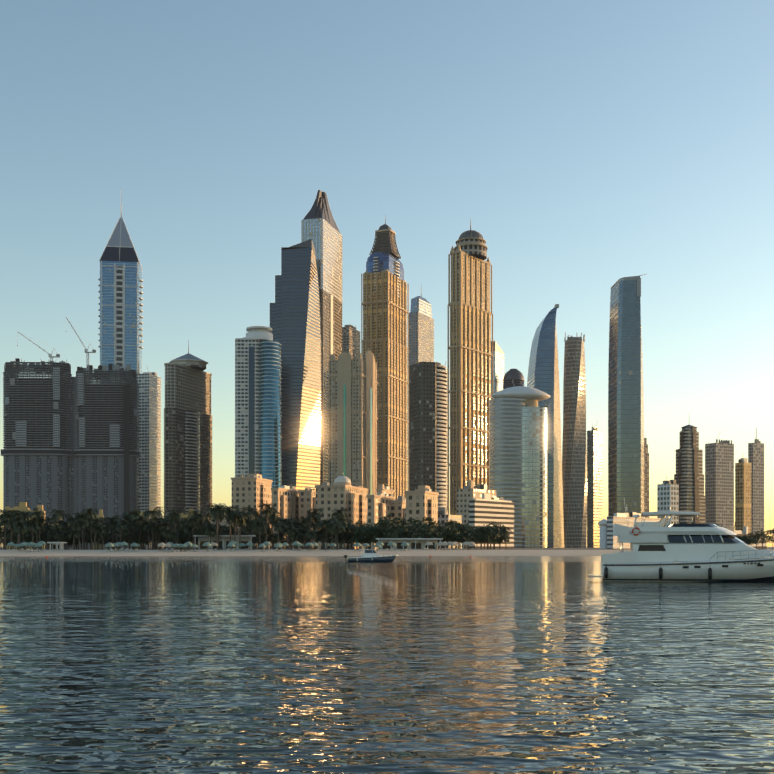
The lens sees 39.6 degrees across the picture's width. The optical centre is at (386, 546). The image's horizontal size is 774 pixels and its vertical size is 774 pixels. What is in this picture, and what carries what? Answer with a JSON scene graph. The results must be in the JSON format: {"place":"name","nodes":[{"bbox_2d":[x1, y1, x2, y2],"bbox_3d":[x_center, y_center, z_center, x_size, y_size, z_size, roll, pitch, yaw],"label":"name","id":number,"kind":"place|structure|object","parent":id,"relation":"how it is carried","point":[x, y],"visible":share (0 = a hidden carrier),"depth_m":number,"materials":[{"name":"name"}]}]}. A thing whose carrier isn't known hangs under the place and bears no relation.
{"place":"outdoors","nodes":[
{"label":"outdoors","id":0,"kind":"place"},
{"bbox_2d":[0,556,773,773],"bbox_3d":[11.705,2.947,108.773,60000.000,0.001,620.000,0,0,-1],"label":"water","id":1,"kind":"structure","parent":0,"point":[334,665],"depth_m":26.04,"materials":[{"name":"blue liquid"}]},
{"bbox_2d":[344,544,397,561],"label":"boat","id":2,"kind":"object","parent":1,"relation":"on","point":[370,555],"visible":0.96,"depth_m":207.49,"materials":[{"name":"blue"}]},
{"bbox_2d":[588,500,773,581],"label":"motor yacht","id":3,"kind":"object","parent":1,"relation":"on","point":[660,552],"visible":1,"depth_m":90.57,"materials":[{"name":"white"}]},
{"bbox_2d":[0,547,773,555],"bbox_3d":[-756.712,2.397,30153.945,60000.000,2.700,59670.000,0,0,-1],"label":"ground","id":4,"kind":"structure","parent":0,"point":[462,552],"depth_m":358.00,"materials":[{"name":"sand"}]},
{"bbox_2d":[0,518,10,549],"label":"palm","id":5,"kind":"object","parent":4,"relation":"on","point":[3,521],"visible":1,"depth_m":396.88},
{"bbox_2d":[2,510,20,548],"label":"palm","id":6,"kind":"object","parent":4,"relation":"on","point":[11,514],"visible":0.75,"depth_m":407.79,"materials":[{"name":"plant"}]},
{"bbox_2d":[5,502,29,548],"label":"building","id":7,"kind":"structure","parent":4,"relation":"on","point":[22,506],"depth_m":471.48,"materials":[{"name":"grey concrete"}]},
{"bbox_2d":[11,519,28,549],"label":"palm","id":8,"kind":"object","parent":4,"relation":"on","point":[19,526],"visible":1,"depth_m":394.81,"materials":[{"name":"plant"}]},
{"bbox_2d":[24,518,40,548],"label":"palm","id":9,"kind":"object","parent":4,"relation":"on","point":[32,525],"visible":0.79,"depth_m":406.77,"materials":[{"name":"plant"}]},
{"bbox_2d":[25,507,44,549],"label":"palm","id":10,"kind":"object","parent":4,"relation":"on","point":[36,514],"visible":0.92,"depth_m":410.26,"materials":[{"name":"plant"}]},
{"bbox_2d":[23,532,46,548],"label":"tree","id":11,"kind":"object","parent":4,"relation":"on","point":[27,536],"visible":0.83,"depth_m":423.11,"materials":[{"name":"green plant"}]},
{"bbox_2d":[33,517,46,548],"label":"palm","id":12,"kind":"object","parent":4,"relation":"on","point":[41,523],"visible":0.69,"depth_m":412.51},
{"bbox_2d":[40,517,58,548],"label":"palm","id":13,"kind":"object","parent":4,"relation":"on","point":[49,521],"visible":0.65,"depth_m":427.73,"materials":[{"name":"plant"}]},
{"bbox_2d":[47,542,66,549],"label":"hut","id":14,"kind":"object","parent":4,"relation":"on","point":[58,545],"visible":1,"depth_m":382.05,"materials":[{"name":"white paint"}]},
{"bbox_2d":[44,520,72,541],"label":"tree","id":15,"kind":"object","parent":4,"relation":"on","point":[56,529],"visible":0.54,"depth_m":423.07,"materials":[{"name":"green plant"}]},
{"bbox_2d":[50,509,66,527],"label":"palm","id":16,"kind":"object","parent":4,"relation":"on","point":[58,514],"visible":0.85,"depth_m":437.27,"materials":[{"name":"plant"}]},
{"bbox_2d":[0,319,139,547],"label":"construction tower","id":17,"kind":"structure","parent":4,"relation":"on","point":[70,442],"depth_m":1106.16,"materials":[{"name":"grey concrete"}]},
{"bbox_2d":[64,514,81,549],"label":"palm","id":18,"kind":"object","parent":4,"relation":"on","point":[72,519],"visible":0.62,"depth_m":407.81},
{"bbox_2d":[71,521,86,549],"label":"palm","id":19,"kind":"object","parent":4,"relation":"on","point":[78,529],"visible":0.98,"depth_m":395.11,"materials":[{"name":"plant"}]},
{"bbox_2d":[74,511,90,549],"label":"palm","id":20,"kind":"object","parent":4,"relation":"on","point":[77,517],"visible":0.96,"depth_m":401.69,"materials":[{"name":"plant"}]},
{"bbox_2d":[72,523,98,548],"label":"tree","id":21,"kind":"object","parent":4,"relation":"on","point":[87,529],"visible":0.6,"depth_m":423.01,"materials":[{"name":"green plant"}]},
{"bbox_2d":[82,508,97,549],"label":"palm","id":22,"kind":"object","parent":4,"relation":"on","point":[93,514],"visible":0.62,"depth_m":406.95,"materials":[{"name":"plant"}]},
{"bbox_2d":[93,525,107,549],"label":"palm","id":23,"kind":"object","parent":4,"relation":"on","point":[102,529],"visible":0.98,"depth_m":399.03,"materials":[{"name":"plant"}]},
{"bbox_2d":[101,515,121,549],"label":"palm","id":24,"kind":"object","parent":4,"relation":"on","point":[111,521],"visible":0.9,"depth_m":410.72,"materials":[{"name":"plant"}]},
{"bbox_2d":[113,521,127,548],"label":"palm","id":25,"kind":"object","parent":4,"relation":"on","point":[123,526],"visible":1,"depth_m":395.76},
{"bbox_2d":[98,205,142,378],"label":"spire tower","id":26,"kind":"structure","parent":4,"relation":"on","point":[120,309],"depth_m":1405.05,"materials":[{"name":"blue glass"}]},
{"bbox_2d":[115,528,137,544],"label":"tree","id":27,"kind":"object","parent":4,"relation":"on","point":[126,539],"visible":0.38,"depth_m":424.48,"materials":[{"name":"green plant"}]},
{"bbox_2d":[121,509,140,548],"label":"palm","id":28,"kind":"object","parent":4,"relation":"on","point":[129,514],"visible":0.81,"depth_m":422.32,"materials":[{"name":"plant"}]},
{"bbox_2d":[130,383,138,510],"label":"skyscraper","id":29,"kind":"structure","parent":4,"relation":"on","point":[138,450],"depth_m":1153.49,"materials":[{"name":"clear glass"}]},
{"bbox_2d":[130,531,147,544],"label":"tree","id":30,"kind":"object","parent":4,"relation":"on","point":[136,539],"visible":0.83,"depth_m":423.83,"materials":[{"name":"green plant"}]},
{"bbox_2d":[132,516,149,548],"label":"palm","id":31,"kind":"object","parent":4,"relation":"on","point":[138,520],"visible":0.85,"depth_m":415.35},
{"bbox_2d":[140,521,154,549],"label":"palm","id":32,"kind":"object","parent":4,"relation":"on","point":[144,527],"visible":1,"depth_m":410.16,"materials":[{"name":"plant"}]},
{"bbox_2d":[137,365,160,547],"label":"pale tower","id":33,"kind":"structure","parent":4,"relation":"on","point":[149,383],"depth_m":1234.22,"materials":[{"name":"concrete"}]},
{"bbox_2d":[142,506,164,549],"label":"palm","id":34,"kind":"object","parent":4,"relation":"on","point":[148,513],"visible":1,"depth_m":412.12,"materials":[{"name":"plant"}]},
{"bbox_2d":[154,520,170,548],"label":"palm","id":35,"kind":"object","parent":4,"relation":"on","point":[160,524],"visible":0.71,"depth_m":416.97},
{"bbox_2d":[160,527,174,548],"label":"palm","id":36,"kind":"object","parent":4,"relation":"on","point":[166,533],"visible":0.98,"depth_m":395.10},
{"bbox_2d":[164,508,181,549],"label":"palm","id":37,"kind":"object","parent":4,"relation":"on","point":[174,514],"visible":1,"depth_m":407.16,"materials":[{"name":"plant"}]},
{"bbox_2d":[171,519,181,549],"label":"palm","id":38,"kind":"object","parent":4,"relation":"on","point":[177,524],"visible":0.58,"depth_m":414.87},
{"bbox_2d":[174,526,197,548],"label":"tree","id":39,"kind":"object","parent":4,"relation":"on","point":[181,535],"visible":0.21,"depth_m":421.52,"materials":[{"name":"green plant"}]},
{"bbox_2d":[164,340,211,547],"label":"pavilion tower","id":40,"kind":"structure","parent":4,"relation":"on","point":[187,449],"depth_m":1160.29,"materials":[{"name":"brown concrete"}]},
{"bbox_2d":[182,523,196,549],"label":"palm","id":41,"kind":"object","parent":4,"relation":"on","point":[189,530],"visible":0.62,"depth_m":406.94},
{"bbox_2d":[185,516,199,549],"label":"palm","id":42,"kind":"object","parent":4,"relation":"on","point":[193,521],"visible":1,"depth_m":403.43,"materials":[{"name":"plant"}]},
{"bbox_2d":[187,510,203,543],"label":"palm","id":43,"kind":"object","parent":4,"relation":"on","point":[200,515],"visible":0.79,"depth_m":410.57,"materials":[{"name":"plant"}]},
{"bbox_2d":[203,525,219,549],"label":"palm","id":44,"kind":"object","parent":4,"relation":"on","point":[212,530],"visible":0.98,"depth_m":403.04,"materials":[{"name":"plant"}]},
{"bbox_2d":[207,503,227,549],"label":"palm","id":45,"kind":"object","parent":4,"relation":"on","point":[216,514],"visible":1,"depth_m":394.72,"materials":[{"name":"plant"}]},
{"bbox_2d":[193,535,255,549],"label":"pavilion","id":46,"kind":"structure","parent":4,"relation":"on","point":[224,539],"depth_m":410.34,"materials":[{"name":"white paint"}]},
{"bbox_2d":[222,505,237,548],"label":"palm","id":47,"kind":"object","parent":4,"relation":"on","point":[229,513],"visible":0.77,"depth_m":400.86,"materials":[{"name":"plant"}]},
{"bbox_2d":[227,507,247,548],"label":"palm","id":48,"kind":"object","parent":4,"relation":"on","point":[242,513],"visible":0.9,"depth_m":402.16,"materials":[{"name":"plant"}]},
{"bbox_2d":[230,514,249,548],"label":"palm","id":49,"kind":"object","parent":4,"relation":"on","point":[239,522],"visible":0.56,"depth_m":404.73,"materials":[{"name":"plant"}]},
{"bbox_2d":[243,507,258,534],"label":"palm","id":50,"kind":"object","parent":4,"relation":"on","point":[251,512],"visible":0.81,"depth_m":414.88,"materials":[{"name":"plant"}]},
{"bbox_2d":[231,474,272,548],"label":"hotel","id":51,"kind":"structure","parent":4,"relation":"on","point":[250,491],"depth_m":623.66,"materials":[{"name":"concrete"}]},
{"bbox_2d":[235,326,280,487],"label":"skyscraper","id":52,"kind":"structure","parent":4,"relation":"on","point":[257,399],"depth_m":1031.13,"materials":[{"name":"blue glass"}]},
{"bbox_2d":[248,519,268,549],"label":"palm","id":53,"kind":"object","parent":4,"relation":"on","point":[258,524],"visible":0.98,"depth_m":395.05,"materials":[{"name":"plant"}]},
{"bbox_2d":[257,503,277,549],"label":"palm","id":54,"kind":"object","parent":4,"relation":"on","point":[267,510],"visible":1,"depth_m":401.85,"materials":[{"name":"plant"}]},
{"bbox_2d":[271,521,284,549],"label":"palm","id":55,"kind":"object","parent":4,"relation":"on","point":[279,527],"visible":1,"depth_m":398.97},
{"bbox_2d":[271,481,298,548],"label":"hotel","id":56,"kind":"structure","parent":4,"relation":"on","point":[285,499],"depth_m":605.46,"materials":[{"name":"concrete"}]},
{"bbox_2d":[282,526,297,549],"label":"palm","id":57,"kind":"object","parent":4,"relation":"on","point":[289,530],"visible":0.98,"depth_m":401.77,"materials":[{"name":"plant"}]},
{"bbox_2d":[270,239,321,490],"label":"skyscraper","id":58,"kind":"structure","parent":4,"relation":"on","point":[295,318],"depth_m":1113.59,"materials":[{"name":"glass"}]},
{"bbox_2d":[298,488,315,548],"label":"building","id":59,"kind":"structure","parent":4,"relation":"on","point":[307,499],"depth_m":612.39,"materials":[{"name":"concrete"}]},
{"bbox_2d":[305,512,321,548],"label":"palm","id":60,"kind":"object","parent":4,"relation":"on","point":[313,517],"visible":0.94,"depth_m":423.27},
{"bbox_2d":[306,508,323,548],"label":"palm","id":61,"kind":"object","parent":4,"relation":"on","point":[315,511],"visible":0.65,"depth_m":446.96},
{"bbox_2d":[315,529,326,549],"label":"palm","id":62,"kind":"object","parent":4,"relation":"on","point":[320,532],"visible":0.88,"depth_m":413.09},
{"bbox_2d":[301,190,341,484],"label":"skyscraper","id":63,"kind":"structure","parent":4,"relation":"on","point":[319,228],"depth_m":1200.69,"materials":[{"name":"metal"}]},
{"bbox_2d":[327,521,345,549],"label":"palm","id":64,"kind":"object","parent":4,"relation":"on","point":[335,527],"visible":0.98,"depth_m":397.89,"materials":[{"name":"plant"}]},
{"bbox_2d":[331,508,347,548],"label":"palm","id":65,"kind":"object","parent":4,"relation":"on","point":[339,514],"visible":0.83,"depth_m":449.51,"materials":[{"name":"plant"}]},
{"bbox_2d":[315,471,367,548],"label":"hotel","id":66,"kind":"structure","parent":4,"relation":"on","point":[341,492],"depth_m":565.80,"materials":[{"name":"concrete"}]},
{"bbox_2d":[333,523,361,548],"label":"tree","id":67,"kind":"object","parent":4,"relation":"on","point":[347,539],"visible":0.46,"depth_m":426.53,"materials":[{"name":"green plant"}]},
{"bbox_2d":[342,323,359,359],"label":"skyscraper","id":68,"kind":"structure","parent":4,"relation":"on","point":[351,339],"depth_m":1397.28,"materials":[{"name":"concrete"}]},
{"bbox_2d":[339,519,363,548],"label":"tree","id":69,"kind":"object","parent":4,"relation":"on","point":[350,520],"visible":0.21,"depth_m":428.09,"materials":[{"name":"green plant"}]},
{"bbox_2d":[328,350,377,494],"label":"skyscraper","id":70,"kind":"structure","parent":4,"relation":"on","point":[353,421],"depth_m":1030.94,"materials":[{"name":"beige"}]},
{"bbox_2d":[352,525,378,548],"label":"tree","id":71,"kind":"object","parent":4,"relation":"on","point":[361,533],"visible":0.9,"depth_m":409.79,"materials":[{"name":"green plant"}]},
{"bbox_2d":[360,532,379,548],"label":"tree","id":72,"kind":"object","parent":4,"relation":"on","point":[369,540],"visible":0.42,"depth_m":410.51,"materials":[{"name":"green plant"}]},
{"bbox_2d":[366,487,394,548],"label":"building","id":73,"kind":"structure","parent":4,"relation":"on","point":[379,504],"depth_m":546.74,"materials":[{"name":"concrete"}]},
{"bbox_2d":[361,218,408,500],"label":"skyscraper","id":74,"kind":"structure","parent":4,"relation":"on","point":[385,313],"depth_m":1315.56,"materials":[{"name":"gold paint"}]},
{"bbox_2d":[376,484,393,493],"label":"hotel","id":75,"kind":"structure","parent":4,"relation":"on","point":[382,487],"depth_m":569.64,"materials":[{"name":"concrete"}]},
{"bbox_2d":[371,522,400,537],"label":"tree","id":76,"kind":"object","parent":4,"relation":"on","point":[386,527],"visible":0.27,"depth_m":412.39,"materials":[{"name":"green plant"}]},
{"bbox_2d":[372,513,408,537],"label":"tree","id":77,"kind":"object","parent":4,"relation":"on","point":[390,521],"visible":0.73,"depth_m":411.47,"materials":[{"name":"green plant"}]},
{"bbox_2d":[386,527,400,537],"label":"tree","id":78,"kind":"object","parent":4,"relation":"on","point":[395,533],"visible":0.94,"depth_m":402.96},
{"bbox_2d":[391,496,405,521],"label":"building","id":79,"kind":"structure","parent":4,"relation":"on","point":[399,506],"depth_m":555.41,"materials":[{"name":"concrete"}]},
{"bbox_2d":[376,538,442,549],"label":"pavilion","id":80,"kind":"structure","parent":4,"relation":"on","point":[416,543],"depth_m":402.15,"materials":[{"name":"white paint"}]},
{"bbox_2d":[404,518,428,537],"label":"tree","id":81,"kind":"object","parent":4,"relation":"on","point":[408,524],"visible":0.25,"depth_m":425.81,"materials":[{"name":"green plant"}]},
{"bbox_2d":[409,294,433,365],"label":"skyscraper","id":82,"kind":"structure","parent":4,"relation":"on","point":[421,334],"depth_m":1451.00,"materials":[{"name":"grey glass"}]},
{"bbox_2d":[405,482,438,525],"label":"building","id":83,"kind":"structure","parent":4,"relation":"on","point":[422,501],"depth_m":510.33,"materials":[{"name":"concrete"}]},
{"bbox_2d":[405,517,440,537],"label":"tree","id":84,"kind":"object","parent":4,"relation":"on","point":[430,531],"visible":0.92,"depth_m":409.32,"materials":[{"name":"green plant"}]},
{"bbox_2d":[409,355,446,506],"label":"skyscraper","id":85,"kind":"structure","parent":4,"relation":"on","point":[427,423],"depth_m":962.25,"materials":[{"name":"concrete"}]},
{"bbox_2d":[437,525,461,547],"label":"tree","id":86,"kind":"object","parent":4,"relation":"on","point":[454,535],"visible":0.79,"depth_m":414.70,"materials":[{"name":"green plant"}]},
{"bbox_2d":[438,499,461,548],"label":"building","id":87,"kind":"structure","parent":4,"relation":"on","point":[443,516],"depth_m":613.89,"materials":[{"name":"concrete"}]},
{"bbox_2d":[447,522,470,548],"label":"tree","id":88,"kind":"object","parent":4,"relation":"on","point":[464,531],"visible":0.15,"depth_m":428.20,"materials":[{"name":"green plant"}]},
{"bbox_2d":[447,220,492,514],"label":"dome tower","id":89,"kind":"structure","parent":4,"relation":"on","point":[469,347],"depth_m":1135.29,"materials":[{"name":"metal"}]},
{"bbox_2d":[457,476,495,547],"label":"beige block","id":90,"kind":"structure","parent":4,"relation":"on","point":[468,492],"depth_m":727.66,"materials":[{"name":"concrete"}]},
{"bbox_2d":[468,525,495,549],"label":"tree","id":91,"kind":"object","parent":4,"relation":"on","point":[478,529],"visible":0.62,"depth_m":412.05,"materials":[{"name":"green plant"}]},
{"bbox_2d":[471,525,496,549],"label":"tree","id":92,"kind":"object","parent":4,"relation":"on","point":[478,537],"visible":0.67,"depth_m":411.52,"materials":[{"name":"green plant"}]},
{"bbox_2d":[469,488,513,547],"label":"hotel building","id":93,"kind":"structure","parent":4,"relation":"on","point":[486,509],"depth_m":686.71,"materials":[{"name":"concrete"}]},
{"bbox_2d":[491,341,503,399],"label":"slant roof tower","id":94,"kind":"structure","parent":4,"relation":"on","point":[498,364],"depth_m":1603.45,"materials":[{"name":"grey glass"}]},
{"bbox_2d":[497,527,511,549],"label":"tree","id":95,"kind":"object","parent":4,"relation":"on","point":[504,532],"visible":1,"depth_m":413.57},
{"bbox_2d":[503,369,523,388],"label":"domed skyscraper","id":96,"kind":"structure","parent":4,"relation":"on","point":[513,378],"depth_m":1588.91,"materials":[{"name":"brown glass"}]},
{"bbox_2d":[489,386,549,547],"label":"skyscraper","id":97,"kind":"structure","parent":4,"relation":"on","point":[517,446],"depth_m":928.42,"materials":[{"name":"glass"}]},
{"bbox_2d":[527,304,563,547],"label":"skyscraper","id":98,"kind":"structure","parent":4,"relation":"on","point":[543,371],"depth_m":1055.96,"materials":[{"name":"blue glass"}]},
{"bbox_2d":[562,332,586,547],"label":"twisted skyscraper","id":99,"kind":"structure","parent":4,"relation":"on","point":[574,461],"depth_m":1139.33,"materials":[{"name":"metal"}]},
{"bbox_2d":[587,421,602,547],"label":"glass tower","id":100,"kind":"structure","parent":4,"relation":"on","point":[594,476],"depth_m":1310.54,"materials":[{"name":"glass"}]},
{"bbox_2d":[598,519,606,548],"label":"building","id":101,"kind":"structure","parent":4,"relation":"on","point":[602,524],"depth_m":584.40,"materials":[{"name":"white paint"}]},
{"bbox_2d":[608,274,644,515],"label":"skyscraper","id":102,"kind":"structure","parent":4,"relation":"on","point":[625,430],"depth_m":886.38,"materials":[{"name":"grey glass"}]},
{"bbox_2d":[607,494,664,548],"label":"building","id":103,"kind":"structure","parent":4,"relation":"on","point":[620,519],"depth_m":586.97,"materials":[{"name":"metal"}]},
{"bbox_2d":[644,438,648,517],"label":"skyscraper","id":104,"kind":"structure","parent":4,"relation":"on","point":[646,481],"depth_m":1421.81,"materials":[{"name":"glass"}]},
{"bbox_2d":[657,477,678,525],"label":"pale block","id":105,"kind":"structure","parent":4,"relation":"on","point":[667,493],"depth_m":791.01,"materials":[{"name":"concrete"}]},
{"bbox_2d":[674,425,704,523],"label":"pagoda tower","id":106,"kind":"structure","parent":4,"relation":"on","point":[689,477],"depth_m":1125.04,"materials":[{"name":"concrete"}]},
{"bbox_2d":[705,437,733,527],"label":"skyscraper","id":107,"kind":"structure","parent":4,"relation":"on","point":[719,483],"depth_m":1196.90,"materials":[{"name":"concrete"}]},
{"bbox_2d":[735,454,750,533],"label":"skyscraper","id":108,"kind":"structure","parent":4,"relation":"on","point":[743,487],"depth_m":1101.67,"materials":[{"name":"concrete"}]},
{"bbox_2d":[725,507,766,548],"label":"building","id":109,"kind":"structure","parent":4,"relation":"on","point":[741,533],"depth_m":563.89,"materials":[{"name":"concrete"}]},
{"bbox_2d":[748,428,763,533],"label":"residential tower","id":110,"kind":"structure","parent":4,"relation":"on","point":[756,454],"depth_m":1262.75,"materials":[{"name":"concrete"}]},
{"bbox_2d":[753,529,773,548],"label":"tree","id":111,"kind":"object","parent":4,"relation":"on","point":[763,539],"visible":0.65,"depth_m":502.87,"materials":[{"name":"green plant"}]},
{"bbox_2d":[0,0,773,546],"label":"sky","id":112,"kind":"structure","parent":0,"point":[590,145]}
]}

